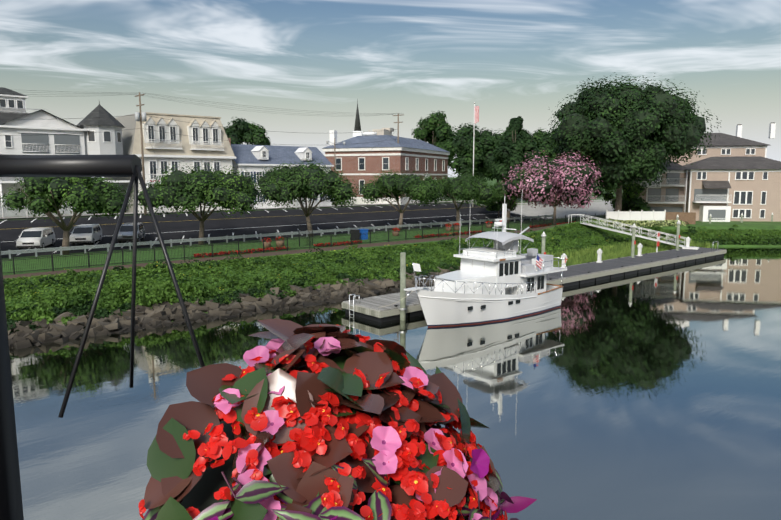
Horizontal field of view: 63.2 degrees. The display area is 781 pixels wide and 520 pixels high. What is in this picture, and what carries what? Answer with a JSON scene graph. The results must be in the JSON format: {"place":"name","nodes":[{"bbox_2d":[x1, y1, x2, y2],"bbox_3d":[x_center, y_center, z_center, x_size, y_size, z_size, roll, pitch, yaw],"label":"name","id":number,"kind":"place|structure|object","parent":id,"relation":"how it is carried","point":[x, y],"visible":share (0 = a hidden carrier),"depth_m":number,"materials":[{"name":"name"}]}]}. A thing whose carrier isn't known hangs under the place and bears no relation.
{"place":"outdoors","nodes":[
{"label":"outdoors","id":0,"kind":"place"},
{"bbox_2d":[0,154,204,519],"bbox_3d":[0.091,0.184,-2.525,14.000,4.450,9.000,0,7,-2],"label":"hanging basket bracket","id":1,"kind":"object","parent":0,"point":[11,506],"visible":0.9,"depth_m":1.15,"materials":[{"name":"black metal"}]},
{"bbox_2d":[138,319,536,519],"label":"flower basket","id":2,"kind":"object","parent":1,"relation":"attached to","point":[293,421],"visible":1,"depth_m":0.93,"materials":[{"name":"red plant"}]},
{"bbox_2d":[0,202,543,257],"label":"road","id":3,"kind":"structure","parent":0,"point":[263,220],"depth_m":77.03,"materials":[{"name":"grey asphalt"}]},
{"bbox_2d":[16,227,54,249],"bbox_3d":[-31.866,-1.913,57.123,2.260,1.738,5.060,-2,8,-14],"label":"white parked car","id":4,"kind":"object","parent":3,"relation":"on","point":[41,237],"visible":0.96,"depth_m":55.73,"materials":[{"name":"white paint"}]},
{"bbox_2d":[69,224,101,245],"bbox_3d":[-28.929,-2.400,60.363,2.260,1.738,5.060,-2,8,-14],"label":"white parked car","id":5,"kind":"object","parent":3,"relation":"on","point":[87,233],"visible":0.96,"depth_m":58.90,"materials":[{"name":"white paint"}]},
{"bbox_2d":[117,223,144,242],"bbox_3d":[-25.624,-2.684,62.776,2.260,1.738,5.060,-2,8,-14],"label":"parked minivan","id":6,"kind":"object","parent":3,"relation":"on","point":[125,233],"visible":0.88,"depth_m":61.22,"materials":[{"name":"grey paint"}]},
{"bbox_2d":[0,204,531,254],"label":"road markings","id":7,"kind":"object","parent":3,"relation":"on","point":[251,227],"visible":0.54,"depth_m":76.57,"materials":[{"name":"white paint"}]},
{"bbox_2d":[472,102,478,206],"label":"flag pole","id":8,"kind":"object","parent":3,"relation":"on","point":[476,114],"visible":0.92,"depth_m":106.04,"materials":[{"name":"white metal"}]},
{"bbox_2d":[3,220,583,278],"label":"mulch path","id":9,"kind":"structure","parent":0,"point":[257,254],"depth_m":55.09,"materials":[{"name":"brown soil"}]},
{"bbox_2d":[0,196,593,217],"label":"sidewalk","id":10,"kind":"structure","parent":0,"point":[205,210],"depth_m":80.11,"materials":[{"name":"concrete"}]},
{"bbox_2d":[0,201,461,218],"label":"kerb","id":11,"kind":"structure","parent":10,"relation":"on","point":[215,210],"depth_m":87.29,"materials":[{"name":"concrete"}]},
{"bbox_2d":[2,217,603,274],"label":"lawn strip","id":12,"kind":"object","parent":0,"point":[323,239],"visible":0.42,"depth_m":56.56,"materials":[{"name":"green plant"}]},
{"bbox_2d":[1,213,605,273],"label":"fence","id":13,"kind":"object","parent":12,"relation":"on","point":[315,240],"visible":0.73,"depth_m":57.78,"materials":[{"name":"black"}]},
{"bbox_2d":[350,229,368,239],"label":"wheelie bins","id":14,"kind":"object","parent":12,"relation":"on","point":[364,234],"visible":0.81,"depth_m":66.99,"materials":[{"name":"blue plastic"}]},
{"bbox_2d":[0,177,780,328],"bbox_3d":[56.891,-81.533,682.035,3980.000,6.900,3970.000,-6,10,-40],"label":"ground","id":15,"kind":"structure","parent":0,"point":[756,225],"depth_m":61.48,"materials":[{"name":"green plant"}]},
{"bbox_2d":[0,87,129,218],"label":"house","id":16,"kind":"structure","parent":15,"relation":"on","point":[22,132],"depth_m":73.48,"materials":[{"name":"white wood"}]},
{"bbox_2d":[0,177,130,254],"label":"street tree","id":17,"kind":"object","parent":15,"relation":"on","point":[47,196],"visible":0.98,"depth_m":52.30,"materials":[{"name":"green plant"}]},
{"bbox_2d":[104,112,235,213],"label":"building","id":18,"kind":"structure","parent":15,"relation":"on","point":[175,148],"depth_m":81.76,"materials":[{"name":"white paint"}]},
{"bbox_2d":[130,162,265,244],"bbox_3d":[-18.195,-5.448,62.404,11.395,8.440,11.604,0,7,1],"label":"street tree","id":19,"kind":"object","parent":15,"relation":"on","point":[177,189],"visible":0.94,"depth_m":58.80,"materials":[{"name":"green plant"}]},
{"bbox_2d":[0,89,403,214],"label":"utility poles","id":20,"kind":"object","parent":15,"relation":"on","point":[140,116],"visible":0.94,"depth_m":76.90,"materials":[{"name":"brown wood"}]},
{"bbox_2d":[7,260,458,332],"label":"bank shrubs","id":21,"kind":"object","parent":15,"relation":"on","point":[108,303],"visible":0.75,"depth_m":41.59,"materials":[{"name":"green plant"}]},
{"bbox_2d":[7,266,459,348],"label":"riprap rocks","id":22,"kind":"object","parent":15,"relation":"on","point":[163,314],"visible":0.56,"depth_m":40.74,"materials":[{"name":"stone"}]},
{"bbox_2d":[223,117,271,144],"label":"tree","id":23,"kind":"object","parent":15,"relation":"on","point":[253,135],"visible":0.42,"depth_m":119.05,"materials":[{"name":"green plant"}]},
{"bbox_2d":[1,215,552,258],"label":"guard rail","id":24,"kind":"object","parent":15,"relation":"on","point":[171,241],"visible":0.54,"depth_m":64.00,"materials":[{"name":"silver metal"}]},
{"bbox_2d":[228,138,333,209],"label":"colonial house","id":25,"kind":"structure","parent":15,"relation":"on","point":[253,159],"depth_m":92.56,"materials":[{"name":"white"}]},
{"bbox_2d":[253,158,359,236],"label":"street tree","id":26,"kind":"object","parent":15,"relation":"on","point":[284,185],"visible":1,"depth_m":67.66,"materials":[{"name":"green plant"}]},
{"bbox_2d":[352,99,362,137],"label":"church spire","id":27,"kind":"structure","parent":15,"relation":"on","point":[357,127],"depth_m":258.06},
{"bbox_2d":[193,220,574,256],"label":"flower beds","id":28,"kind":"object","parent":15,"relation":"on","point":[279,244],"visible":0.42,"depth_m":60.88,"materials":[{"name":"foliage"},{"name":"plant"}]},
{"bbox_2d":[322,128,449,204],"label":"brick building","id":29,"kind":"structure","parent":15,"relation":"on","point":[404,155],"depth_m":107.70,"materials":[{"name":"red brick"}]},
{"bbox_2d":[3,218,780,320],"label":"bank vegetation","id":30,"kind":"object","parent":15,"relation":"on","point":[750,239],"visible":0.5,"depth_m":52.88,"materials":[{"name":"green plant"}]},
{"bbox_2d":[358,169,443,229],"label":"street tree","id":31,"kind":"object","parent":15,"relation":"on","point":[394,185],"visible":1,"depth_m":76.88,"materials":[{"name":"green plant"}]},
{"bbox_2d":[411,111,454,166],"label":"tree","id":32,"kind":"object","parent":15,"relation":"on","point":[437,129],"visible":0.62,"depth_m":145.00,"materials":[{"name":"green plant"}]},
{"bbox_2d":[428,170,496,225],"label":"street tree","id":33,"kind":"object","parent":15,"relation":"on","point":[468,187],"visible":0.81,"depth_m":83.01,"materials":[{"name":"green plant"}]},
{"bbox_2d":[444,123,499,182],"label":"tree","id":34,"kind":"object","parent":15,"relation":"on","point":[460,146],"visible":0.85,"depth_m":129.76,"materials":[{"name":"green plant"}]},
{"bbox_2d":[475,183,518,216],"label":"tree","id":35,"kind":"object","parent":15,"relation":"on","point":[495,206],"visible":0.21,"depth_m":98.68,"materials":[{"name":"green plant"}]},
{"bbox_2d":[483,130,512,182],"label":"tree","id":36,"kind":"object","parent":15,"relation":"on","point":[499,135],"visible":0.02,"depth_m":137.25,"materials":[{"name":"green plant"}]},
{"bbox_2d":[489,181,527,221],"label":"street tree","id":37,"kind":"object","parent":15,"relation":"on","point":[500,193],"visible":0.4,"depth_m":90.98,"materials":[{"name":"green plant"}]},
{"bbox_2d":[486,116,546,199],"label":"pine tree","id":38,"kind":"object","parent":15,"relation":"on","point":[515,146],"visible":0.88,"depth_m":114.50,"materials":[{"name":"green plant"}]},
{"bbox_2d":[531,125,558,160],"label":"tree","id":39,"kind":"object","parent":15,"relation":"on","point":[540,138],"visible":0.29,"depth_m":153.41,"materials":[{"name":"green plant"}]},
{"bbox_2d":[500,150,600,224],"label":"crape myrtle tree","id":40,"kind":"object","parent":15,"relation":"on","point":[554,182],"visible":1,"depth_m":82.50,"materials":[{"name":"pink plant"}]},
{"bbox_2d":[593,178,645,210],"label":"tree","id":41,"kind":"object","parent":15,"relation":"on","point":[629,194],"visible":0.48,"depth_m":98.14,"materials":[{"name":"green plant"}]},
{"bbox_2d":[540,236,716,266],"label":"marsh reeds","id":42,"kind":"object","parent":15,"relation":"on","point":[579,255],"visible":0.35,"depth_m":70.82,"materials":[{"name":"green plant"}]},
{"bbox_2d":[612,197,650,210],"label":"shrub","id":43,"kind":"object","parent":15,"relation":"on","point":[637,204],"visible":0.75,"depth_m":95.74,"materials":[{"name":"green plant"}]},
{"bbox_2d":[547,74,720,210],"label":"oak tree","id":44,"kind":"object","parent":15,"relation":"on","point":[622,135],"visible":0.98,"depth_m":83.13,"materials":[{"name":"green plant"}]},
{"bbox_2d":[601,220,685,248],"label":"hydrangea shrubs","id":45,"kind":"object","parent":15,"relation":"on","point":[651,223],"visible":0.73,"depth_m":82.05,"materials":[{"name":"green plant"}]},
{"bbox_2d":[606,210,695,223],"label":"lattice fence","id":46,"kind":"object","parent":15,"relation":"on","point":[688,217],"visible":0.69,"depth_m":89.62,"materials":[{"name":"white paint"}]},
{"bbox_2d":[637,122,780,221],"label":"apartment building","id":47,"kind":"structure","parent":15,"relation":"on","point":[726,178],"depth_m":95.19,"materials":[{"name":"beige paint"}]},
{"bbox_2d":[676,213,773,222],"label":"posts","id":48,"kind":"object","parent":15,"relation":"on","point":[710,216],"visible":0.17,"depth_m":92.20,"materials":[{"name":"grey wood"}]},
{"bbox_2d":[0,0,780,177],"label":"sky","id":49,"kind":"structure","parent":0,"point":[416,59],"materials":[{"name":"blue"}]},
{"bbox_2d":[9,247,780,519],"bbox_3d":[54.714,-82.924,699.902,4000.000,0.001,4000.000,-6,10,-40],"label":"water","id":50,"kind":"structure","parent":0,"point":[652,395],"depth_m":26.64,"materials":[{"name":"blue liquid"}]},
{"bbox_2d":[384,198,566,326],"bbox_3d":[6.016,-0.026,41.631,14.227,9.147,5.095,-6,10,-40],"label":"yacht","id":51,"kind":"object","parent":50,"relation":"on","point":[501,280],"visible":0.98,"depth_m":40.16,"materials":[{"name":"white plastic"}]},
{"bbox_2d":[342,247,726,322],"bbox_3d":[17.524,1.264,57.324,51.320,1.002,4.020,-6,10,-40],"label":"dock","id":52,"kind":"object","parent":50,"relation":"in","point":[372,308],"visible":0.6,"depth_m":55.54,"materials":[{"name":"grey wood"}]},
{"bbox_2d":[568,214,698,249],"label":"gangway","id":53,"kind":"object","parent":52,"relation":"on","point":[644,237],"visible":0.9,"depth_m":76.20,"materials":[{"name":"white paint"}]},
{"bbox_2d":[349,220,723,320],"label":"dock pilings","id":54,"kind":"object","parent":50,"relation":"in","point":[403,308],"visible":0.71,"depth_m":54.88,"materials":[{"name":"white wood"}]},
{"bbox_2d":[471,197,613,218],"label":"apron road","id":55,"kind":"structure","parent":0,"point":[598,207],"depth_m":114.67,"materials":[{"name":"concrete"}]}
]}

